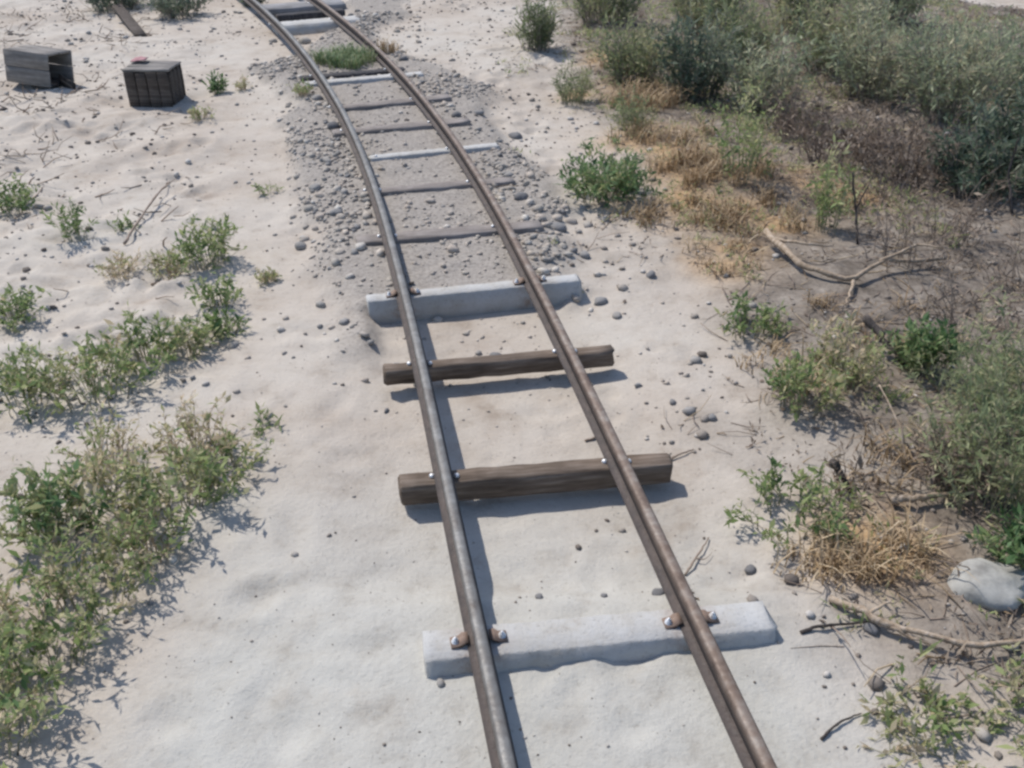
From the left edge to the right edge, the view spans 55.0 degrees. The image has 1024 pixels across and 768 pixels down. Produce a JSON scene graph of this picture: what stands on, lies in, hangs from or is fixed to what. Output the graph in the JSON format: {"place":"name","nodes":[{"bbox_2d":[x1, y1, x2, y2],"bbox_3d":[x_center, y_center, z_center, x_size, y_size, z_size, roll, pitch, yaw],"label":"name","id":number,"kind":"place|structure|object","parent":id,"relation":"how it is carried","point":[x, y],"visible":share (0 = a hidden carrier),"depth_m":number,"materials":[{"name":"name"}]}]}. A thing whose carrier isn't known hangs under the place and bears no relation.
{"place":"outdoors","nodes":[
{"label":"outdoors","id":0,"kind":"place"},
{"bbox_2d":[154,8,816,420],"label":"gravel","id":1,"kind":"structure","parent":0,"point":[364,196],"depth_m":4.68,"materials":[{"name":"grey gravel"}]},
{"bbox_2d":[0,0,1023,767],"bbox_3d":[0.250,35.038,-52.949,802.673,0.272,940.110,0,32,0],"label":"ground","id":2,"kind":"structure","parent":0,"point":[388,692],"depth_m":3.08,"materials":[{"name":"beige sand"}]},
{"bbox_2d":[0,172,40,216],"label":"weed","id":3,"kind":"object","parent":2,"relation":"on","point":[21,201],"visible":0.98,"depth_m":4.57,"materials":[{"name":"green plant"}]},
{"bbox_2d":[0,282,51,332],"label":"weed","id":4,"kind":"object","parent":2,"relation":"on","point":[23,305],"visible":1,"depth_m":3.63,"materials":[{"name":"green plant"}]},
{"bbox_2d":[0,611,71,767],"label":"weed","id":5,"kind":"object","parent":2,"relation":"on","point":[34,705],"visible":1,"depth_m":2.03,"materials":[{"name":"green plant"}]},
{"bbox_2d":[0,340,74,423],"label":"weed","id":6,"kind":"object","parent":2,"relation":"on","point":[13,359],"visible":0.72,"depth_m":3.13,"materials":[{"name":"green plant"}]},
{"bbox_2d":[0,581,74,696],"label":"weed","id":7,"kind":"object","parent":2,"relation":"on","point":[5,631],"visible":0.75,"depth_m":2.15,"materials":[{"name":"green plant"}]},
{"bbox_2d":[3,45,75,88],"bbox_3d":[-2.974,-2.017,6.311,0.440,0.235,0.257,10,26,9],"label":"crate","id":8,"kind":"object","parent":2,"relation":"on","point":[29,65],"visible":0.96,"depth_m":6.23,"materials":[{"name":"grey wood"}]},
{"bbox_2d":[0,456,113,554],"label":"weed","id":9,"kind":"object","parent":2,"relation":"on","point":[45,494],"visible":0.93,"depth_m":2.55,"materials":[{"name":"green plant"}]},
{"bbox_2d":[0,581,113,717],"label":"weed","id":10,"kind":"object","parent":2,"relation":"on","point":[79,637],"visible":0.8,"depth_m":2.20,"materials":[{"name":"green plant"}]},
{"bbox_2d":[0,512,123,645],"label":"weed","id":11,"kind":"object","parent":2,"relation":"on","point":[64,559],"visible":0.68,"depth_m":2.34,"materials":[{"name":"plant"}]},
{"bbox_2d":[39,196,98,241],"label":"weed","id":12,"kind":"object","parent":2,"relation":"on","point":[75,220],"visible":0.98,"depth_m":4.24,"materials":[{"name":"green plant"}]},
{"bbox_2d":[0,511,157,631],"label":"weed","id":13,"kind":"object","parent":2,"relation":"on","point":[82,589],"visible":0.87,"depth_m":2.37,"materials":[{"name":"green plant"}]},
{"bbox_2d":[0,325,168,420],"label":"weed","id":14,"kind":"object","parent":2,"relation":"on","point":[96,390],"visible":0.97,"depth_m":3.15,"materials":[{"name":"green plant"}]},
{"bbox_2d":[44,399,150,486],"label":"weed","id":15,"kind":"object","parent":2,"relation":"on","point":[101,432],"visible":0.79,"depth_m":2.86,"materials":[{"name":"plant"}]},
{"bbox_2d":[0,1,196,298],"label":"dry stubble","id":16,"kind":"object","parent":2,"relation":"on","point":[61,94],"visible":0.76,"depth_m":5.84,"materials":[{"name":"beige plant"}]},
{"bbox_2d":[40,443,166,533],"bbox_3d":[-1.093,0.279,2.665,0.332,0.213,0.339,0,32,0],"label":"weed","id":17,"kind":"object","parent":2,"relation":"on","point":[102,476],"visible":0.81,"depth_m":2.66,"materials":[{"name":"green plant"}]},
{"bbox_2d":[93,247,146,280],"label":"weed","id":18,"kind":"object","parent":2,"relation":"on","point":[112,267],"visible":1,"depth_m":3.96,"materials":[{"name":"plant"}]},
{"bbox_2d":[77,490,193,584],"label":"weed","id":19,"kind":"object","parent":2,"relation":"on","point":[132,541],"visible":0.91,"depth_m":2.52,"materials":[{"name":"plant"}]},
{"bbox_2d":[89,300,187,381],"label":"weed","id":20,"kind":"object","parent":2,"relation":"on","point":[155,351],"visible":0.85,"depth_m":3.37,"materials":[{"name":"green plant"}]},
{"bbox_2d":[122,60,185,107],"bbox_3d":[-2.176,-1.832,6.006,0.286,0.235,0.254,2,32,3],"label":"crate","id":21,"kind":"object","parent":2,"relation":"on","point":[147,82],"visible":0.99,"depth_m":5.92,"materials":[{"name":"grey wood"}]},
{"bbox_2d":[137,246,192,279],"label":"weed","id":22,"kind":"object","parent":2,"relation":"on","point":[167,264],"visible":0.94,"depth_m":3.98,"materials":[{"name":"plant"}]},
{"bbox_2d":[95,427,249,529],"bbox_3d":[-0.909,0.268,2.654,0.379,0.239,0.355,20,37,28],"label":"weed","id":23,"kind":"object","parent":2,"relation":"on","point":[175,478],"visible":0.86,"depth_m":2.67,"materials":[{"name":"green plant"}]},
{"bbox_2d":[139,0,212,19],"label":"bush","id":24,"kind":"object","parent":2,"relation":"on","point":[166,6],"visible":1,"depth_m":8.09,"materials":[{"name":"green plant"}]},
{"bbox_2d":[149,298,234,359],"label":"weed","id":25,"kind":"object","parent":2,"relation":"on","point":[196,332],"visible":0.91,"depth_m":3.43,"materials":[{"name":"green plant"}]},
{"bbox_2d":[143,390,252,463],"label":"weed","id":26,"kind":"object","parent":2,"relation":"on","point":[188,423],"visible":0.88,"depth_m":2.89,"materials":[{"name":"plant"}]},
{"bbox_2d":[159,213,246,270],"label":"weed","id":27,"kind":"object","parent":2,"relation":"on","point":[212,248],"visible":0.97,"depth_m":4.03,"materials":[{"name":"green plant"}]},
{"bbox_2d":[184,271,244,312],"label":"weed","id":28,"kind":"object","parent":2,"relation":"on","point":[224,294],"visible":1,"depth_m":3.73,"materials":[{"name":"green plant"}]},
{"bbox_2d":[172,428,273,502],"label":"weed","id":29,"kind":"object","parent":2,"relation":"on","point":[227,449],"visible":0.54,"depth_m":2.86,"materials":[{"name":"green plant"}]},
{"bbox_2d":[201,307,250,341],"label":"weed","id":30,"kind":"object","parent":2,"relation":"on","point":[216,319],"visible":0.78,"depth_m":3.56,"materials":[{"name":"green plant"}]},
{"bbox_2d":[256,0,345,16],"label":"railroad tie","id":31,"kind":"object","parent":2,"relation":"on","point":[289,7],"visible":0.52,"depth_m":8.22,"materials":[{"name":"grey concrete"}]},
{"bbox_2d":[268,15,359,36],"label":"concrete sleeper","id":32,"kind":"object","parent":2,"relation":"on","point":[310,26],"visible":0.6,"depth_m":7.67,"materials":[{"name":"grey concrete"}]},
{"bbox_2d":[308,39,381,70],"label":"grass tuft","id":33,"kind":"object","parent":2,"relation":"on","point":[337,57],"visible":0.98,"depth_m":6.64,"materials":[{"name":"green plant"}]},
{"bbox_2d":[328,94,451,112],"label":"timber sleeper","id":34,"kind":"object","parent":2,"relation":"on","point":[388,103],"visible":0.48,"depth_m":5.82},
{"bbox_2d":[331,117,470,137],"bbox_3d":[-0.609,-1.409,5.459,0.782,0.072,0.091,-10,33,-15],"label":"timber sleeper","id":35,"kind":"object","parent":2,"relation":"on","point":[408,126],"visible":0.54,"depth_m":5.43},
{"bbox_2d":[367,142,499,161],"bbox_3d":[-0.419,-1.170,5.103,0.729,0.101,0.098,-9,33,-15],"label":"concrete sleeper","id":36,"kind":"object","parent":2,"relation":"on","point":[428,152],"visible":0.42,"depth_m":5.06,"materials":[{"name":"grey concrete"}]},
{"bbox_2d":[358,177,515,195],"bbox_3d":[-0.351,-0.921,4.676,0.751,0.072,0.075,-7,33,-11],"label":"timber sleeper","id":37,"kind":"object","parent":2,"relation":"on","point":[444,186],"visible":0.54,"depth_m":4.65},
{"bbox_2d":[355,220,543,245],"bbox_3d":[-0.262,-0.631,4.210,0.810,0.071,0.090,-7,33,-11],"label":"timber sleeper","id":38,"kind":"object","parent":2,"relation":"on","point":[421,236],"visible":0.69,"depth_m":4.18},
{"bbox_2d":[366,274,581,324],"bbox_3d":[-0.142,-0.323,3.764,0.830,0.141,0.112,-7,33,-11],"label":"concrete sleeper","id":39,"kind":"object","parent":2,"relation":"on","point":[466,300],"visible":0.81,"depth_m":3.73,"materials":[{"name":"grey concrete"}]},
{"bbox_2d":[383,345,614,385],"bbox_3d":[-0.040,-0.067,3.305,0.785,0.072,0.058,-5,32,-8],"label":"timber sleeper","id":40,"kind":"object","parent":2,"relation":"on","point":[502,364],"visible":0.86,"depth_m":3.29,"materials":[{"name":"brown wood"}]},
{"bbox_2d":[0,0,1023,767],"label":"sand grit","id":41,"kind":"object","parent":2,"relation":"on","point":[878,684],"visible":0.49,"depth_m":4.18,"materials":[{"name":"grey gravel"}]},
{"bbox_2d":[503,0,564,52],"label":"sagebrush","id":42,"kind":"object","parent":2,"relation":"on","point":[540,38],"visible":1,"depth_m":7.02,"materials":[{"name":"green plant"}]},
{"bbox_2d":[397,453,672,505],"bbox_3d":[0.071,0.265,2.783,0.782,0.082,0.066,-4,32,-7],"label":"timber sleeper","id":43,"kind":"object","parent":2,"relation":"on","point":[476,483],"visible":0.92,"depth_m":2.76,"materials":[{"name":"brown wood"}]},
{"bbox_2d":[550,54,606,106],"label":"weed","id":44,"kind":"object","parent":2,"relation":"on","point":[566,89],"visible":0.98,"depth_m":5.99,"materials":[{"name":"green plant"}]},
{"bbox_2d":[422,601,777,677],"bbox_3d":[0.202,0.601,2.273,0.814,0.131,0.164,-4,32,-6],"label":"concrete sleeper","id":45,"kind":"object","parent":2,"relation":"on","point":[641,636],"visible":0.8,"depth_m":2.23,"materials":[{"name":"grey concrete"}]},
{"bbox_2d":[243,0,518,767],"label":"rail","id":46,"kind":"object","parent":45,"relation":"on","point":[499,742],"visible":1,"depth_m":2.67,"materials":[{"name":"metal"}]},
{"bbox_2d":[306,0,776,767],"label":"rail","id":47,"kind":"object","parent":45,"relation":"on","point":[742,730],"visible":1,"depth_m":2.67,"materials":[{"name":"brown metal"}]},
{"bbox_2d":[561,0,646,26],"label":"sagebrush","id":48,"kind":"object","parent":2,"relation":"on","point":[621,12],"visible":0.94,"depth_m":7.67,"materials":[{"name":"green plant"}]},
{"bbox_2d":[556,137,670,208],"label":"weed","id":49,"kind":"object","parent":2,"relation":"on","point":[628,178],"visible":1,"depth_m":4.55,"materials":[{"name":"green plant"}]},
{"bbox_2d":[584,0,681,85],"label":"sagebrush","id":50,"kind":"object","parent":2,"relation":"on","point":[636,60],"visible":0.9,"depth_m":6.18,"materials":[{"name":"green plant"}]},
{"bbox_2d":[599,81,666,134],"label":"weed","id":51,"kind":"object","parent":2,"relation":"on","point":[634,112],"visible":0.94,"depth_m":5.39,"materials":[{"name":"green plant"}]},
{"bbox_2d":[599,74,708,112],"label":"grass tuft","id":52,"kind":"object","parent":2,"relation":"on","point":[657,96],"visible":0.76,"depth_m":5.85,"materials":[{"name":"plant"}]},
{"bbox_2d":[601,110,728,147],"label":"grass tuft","id":53,"kind":"object","parent":2,"relation":"on","point":[684,135],"visible":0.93,"depth_m":5.29,"materials":[{"name":"plant"}]},
{"bbox_2d":[598,183,747,230],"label":"grass tuft","id":54,"kind":"object","parent":2,"relation":"on","point":[647,210],"visible":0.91,"depth_m":4.43,"materials":[{"name":"plant"}]},
{"bbox_2d":[645,0,753,104],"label":"sagebrush","id":55,"kind":"object","parent":2,"relation":"on","point":[701,77],"visible":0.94,"depth_m":5.83,"materials":[{"name":"green plant"}]},
{"bbox_2d":[658,0,759,35],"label":"sagebrush","id":56,"kind":"object","parent":2,"relation":"on","point":[695,14],"visible":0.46,"depth_m":7.26,"materials":[{"name":"green plant"}]},
{"bbox_2d":[632,133,789,190],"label":"grass tuft","id":57,"kind":"object","parent":2,"relation":"on","point":[694,156],"visible":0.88,"depth_m":4.81,"materials":[{"name":"plant"}]},
{"bbox_2d":[682,228,768,277],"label":"grass tuft","id":58,"kind":"object","parent":2,"relation":"on","point":[721,272],"visible":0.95,"depth_m":4.01,"materials":[{"name":"plant"}]},
{"bbox_2d":[691,0,795,72],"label":"sagebrush","id":59,"kind":"object","parent":2,"relation":"on","point":[745,34],"visible":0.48,"depth_m":6.43,"materials":[{"name":"green plant"}]},
{"bbox_2d":[702,67,787,185],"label":"weed","id":60,"kind":"object","parent":2,"relation":"on","point":[756,126],"visible":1,"depth_m":4.60,"materials":[{"name":"green plant"}]},
{"bbox_2d":[487,0,1023,710],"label":"dry ground cover","id":61,"kind":"object","parent":2,"relation":"on","point":[965,654],"visible":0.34,"depth_m":4.15,"materials":[{"name":"brown plant"}]},
{"bbox_2d":[714,288,797,341],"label":"weed","id":62,"kind":"object","parent":2,"relation":"on","point":[766,316],"visible":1,"depth_m":3.49,"materials":[{"name":"green plant"}]},
{"bbox_2d":[495,0,1023,767],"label":"twig litter","id":63,"kind":"object","parent":2,"relation":"on","point":[852,320],"visible":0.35,"depth_m":3.70,"materials":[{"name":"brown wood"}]},
{"bbox_2d":[498,0,1023,679],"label":"ground cover","id":64,"kind":"object","parent":2,"relation":"on","point":[744,276],"visible":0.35,"depth_m":4.59,"materials":[{"name":"brown plant"}]},
{"bbox_2d":[701,188,825,239],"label":"grass tuft","id":65,"kind":"object","parent":2,"relation":"on","point":[726,214],"visible":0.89,"depth_m":4.29,"materials":[{"name":"plant"}]},
{"bbox_2d":[715,19,837,117],"bbox_3d":[1.515,-1.820,5.689,0.591,0.549,0.699,28,41,37],"label":"sagebrush","id":66,"kind":"object","parent":2,"relation":"on","point":[770,73],"visible":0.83,"depth_m":5.66,"materials":[{"name":"green plant"}]},
{"bbox_2d":[723,455,872,549],"bbox_3d":[0.767,0.308,2.628,0.412,0.205,0.360,0,32,0],"label":"weed","id":67,"kind":"object","parent":2,"relation":"on","point":[773,482],"visible":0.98,"depth_m":2.64,"materials":[{"name":"green plant"}]},
{"bbox_2d":[751,65,850,139],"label":"sagebrush","id":68,"kind":"object","parent":2,"relation":"on","point":[789,124],"visible":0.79,"depth_m":5.36,"materials":[{"name":"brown plant"}]},
{"bbox_2d":[764,0,844,32],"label":"sagebrush","id":69,"kind":"object","parent":2,"relation":"on","point":[783,3],"visible":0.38,"depth_m":7.48,"materials":[{"name":"green plant"}]},
{"bbox_2d":[739,169,872,214],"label":"grass tuft","id":70,"kind":"object","parent":2,"relation":"on","point":[764,197],"visible":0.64,"depth_m":4.48,"materials":[{"name":"plant"}]},
{"bbox_2d":[759,347,858,422],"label":"weed","id":71,"kind":"object","parent":2,"relation":"on","point":[802,374],"visible":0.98,"depth_m":3.04,"materials":[{"name":"green plant"}]},
{"bbox_2d":[802,134,862,233],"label":"weed","id":72,"kind":"object","parent":2,"relation":"on","point":[825,198],"visible":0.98,"depth_m":4.18,"materials":[{"name":"green plant"}]},
{"bbox_2d":[783,0,898,79],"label":"sagebrush","id":73,"kind":"object","parent":2,"relation":"on","point":[819,31],"visible":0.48,"depth_m":6.35,"materials":[{"name":"green plant"}]},
{"bbox_2d":[773,79,917,170],"bbox_3d":[1.652,-1.287,4.894,0.675,0.421,0.763,0,32,0],"label":"sagebrush","id":74,"kind":"object","parent":2,"relation":"on","point":[867,150],"visible":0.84,"depth_m":4.92,"materials":[{"name":"brown plant"}]},
{"bbox_2d":[767,521,925,585],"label":"grass tuft","id":75,"kind":"object","parent":2,"relation":"on","point":[793,552],"visible":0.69,"depth_m":2.49,"materials":[{"name":"plant"}]},
{"bbox_2d":[806,436,889,509],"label":"weed","id":76,"kind":"object","parent":2,"relation":"on","point":[860,462],"visible":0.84,"depth_m":2.72,"materials":[{"name":"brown plant"}]},
{"bbox_2d":[800,310,898,388],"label":"weed","id":77,"kind":"object","parent":2,"relation":"on","point":[842,345],"visible":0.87,"depth_m":3.16,"materials":[{"name":"green plant"}]},
{"bbox_2d":[763,228,946,303],"bbox_3d":[1.391,-0.544,3.912,0.589,0.118,0.616,-11,34,-17],"label":"dead branch","id":78,"kind":"object","parent":2,"relation":"on","point":[778,243],"visible":0.98,"depth_m":3.83,"materials":[{"name":"brown wood"}]},
{"bbox_2d":[793,285,931,344],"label":"grass tuft","id":79,"kind":"object","parent":2,"relation":"on","point":[829,305],"visible":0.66,"depth_m":3.59,"materials":[{"name":"plant"}]},
{"bbox_2d":[755,493,978,592],"bbox_3d":[0.906,0.426,2.480,0.545,0.136,0.365,0,32,0],"label":"grass tuft","id":80,"kind":"object","parent":2,"relation":"on","point":[921,535],"visible":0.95,"depth_m":2.47,"materials":[{"name":"plant"}]},
{"bbox_2d":[812,0,950,103],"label":"sagebrush","id":81,"kind":"object","parent":2,"relation":"on","point":[854,76],"visible":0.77,"depth_m":5.84,"materials":[{"name":"green plant"}]},
{"bbox_2d":[823,421,943,497],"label":"grass tuft","id":82,"kind":"object","parent":2,"relation":"on","point":[888,447],"visible":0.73,"depth_m":2.79,"materials":[{"name":"plant"}]},
{"bbox_2d":[831,139,936,210],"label":"weed","id":83,"kind":"object","parent":2,"relation":"on","point":[895,161],"visible":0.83,"depth_m":4.50,"materials":[{"name":"brown plant"}]},
{"bbox_2d":[856,0,941,25],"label":"sagebrush","id":84,"kind":"object","parent":2,"relation":"on","point":[910,8],"visible":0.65,"depth_m":7.61,"materials":[{"name":"green plant"}]},
{"bbox_2d":[841,184,957,272],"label":"weed","id":85,"kind":"object","parent":2,"relation":"on","point":[914,233],"visible":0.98,"depth_m":3.89,"materials":[{"name":"brown plant"}]},
{"bbox_2d":[831,95,980,186],"bbox_3d":[1.942,-1.149,4.729,0.732,0.389,0.732,0,32,0],"label":"sagebrush","id":86,"kind":"object","parent":2,"relation":"on","point":[918,163],"visible":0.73,"depth_m":4.74,"materials":[{"name":"brown plant"}]},
{"bbox_2d":[858,662,979,752],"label":"weed","id":87,"kind":"object","parent":2,"relation":"on","point":[887,712],"visible":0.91,"depth_m":2.08,"materials":[{"name":"green plant"}]},
{"bbox_2d":[828,595,1023,649],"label":"dead branch","id":88,"kind":"object","parent":2,"relation":"on","point":[887,623],"visible":0.99,"depth_m":2.26,"materials":[{"name":"brown wood"}]},
{"bbox_2d":[885,312,969,376],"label":"weed","id":89,"kind":"object","parent":2,"relation":"on","point":[929,342],"visible":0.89,"depth_m":3.23,"materials":[{"name":"green plant"}]},
{"bbox_2d":[856,673,1023,767],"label":"weed","id":90,"kind":"object","parent":2,"relation":"on","point":[919,748],"visible":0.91,"depth_m":2.05,"materials":[{"name":"green plant"}]},
{"bbox_2d":[862,0,1023,126],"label":"sagebrush","id":91,"kind":"object","parent":2,"relation":"on","point":[928,94],"visible":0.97,"depth_m":5.46,"materials":[{"name":"green plant"}]},
{"bbox_2d":[873,253,1023,359],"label":"weed","id":92,"kind":"object","parent":2,"relation":"on","point":[999,319],"visible":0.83,"depth_m":3.41,"materials":[{"name":"brown plant"}]},
{"bbox_2d":[895,320,1023,541],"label":"bush","id":93,"kind":"object","parent":2,"relation":"on","point":[1015,470],"visible":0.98,"depth_m":2.61,"materials":[{"name":"green plant"}]},
{"bbox_2d":[896,288,1023,436],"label":"bush","id":94,"kind":"object","parent":2,"relation":"on","point":[978,358],"visible":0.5,"depth_m":2.95,"materials":[{"name":"green plant"}]},
{"bbox_2d":[908,424,1018,503],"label":"weed","id":95,"kind":"object","parent":2,"relation":"on","point":[937,478],"visible":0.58,"depth_m":2.69,"materials":[{"name":"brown plant"}]},
{"bbox_2d":[908,167,1020,245],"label":"weed","id":96,"kind":"object","parent":2,"relation":"on","point":[969,218],"visible":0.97,"depth_m":4.11,"materials":[{"name":"brown plant"}]},
{"bbox_2d":[921,94,1023,203],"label":"sagebrush","id":97,"kind":"object","parent":2,"relation":"on","point":[978,161],"visible":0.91,"depth_m":4.54,"materials":[{"name":"green plant"}]},
{"bbox_2d":[923,5,1023,70],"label":"sagebrush","id":98,"kind":"object","parent":2,"relation":"on","point":[970,34],"visible":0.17,"depth_m":6.40,"materials":[{"name":"green plant"}]},
{"bbox_2d":[947,558,1023,611],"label":"rock","id":99,"kind":"object","parent":2,"relation":"on","point":[996,587],"visible":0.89,"depth_m":2.36,"materials":[{"name":"grey stone"}]},
{"bbox_2d":[961,276,1023,459],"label":"bush","id":100,"kind":"object","parent":2,"relation":"on","point":[1015,351],"visible":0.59,"depth_m":2.84,"materials":[{"name":"green plant"}]},
{"bbox_2d":[961,211,1023,293],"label":"weed","id":101,"kind":"object","parent":2,"relation":"on","point":[1007,255],"visible":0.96,"depth_m":3.76,"materials":[{"name":"brown plant"}]},
{"bbox_2d":[963,501,1023,568],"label":"weed","id":102,"kind":"object","parent":2,"relation":"on","point":[1015,546],"visible":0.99,"depth_m":2.44,"materials":[{"name":"green plant"}]},
{"bbox_2d":[965,639,1023,758],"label":"weed","id":103,"kind":"object","parent":2,"relation":"on","point":[1014,684],"visible":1,"depth_m":2.10,"materials":[{"name":"green plant"}]},
{"bbox_2d":[974,27,1023,113],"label":"sagebrush","id":104,"kind":"object","parent":2,"relation":"on","point":[1009,83],"visible":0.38,"depth_m":5.78,"materials":[{"name":"green plant"}]},
{"bbox_2d":[976,74,1023,194],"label":"sagebrush","id":105,"kind":"object","parent":2,"relation":"on","point":[1006,116],"visible":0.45,"depth_m":4.60,"materials":[{"name":"green plant"}]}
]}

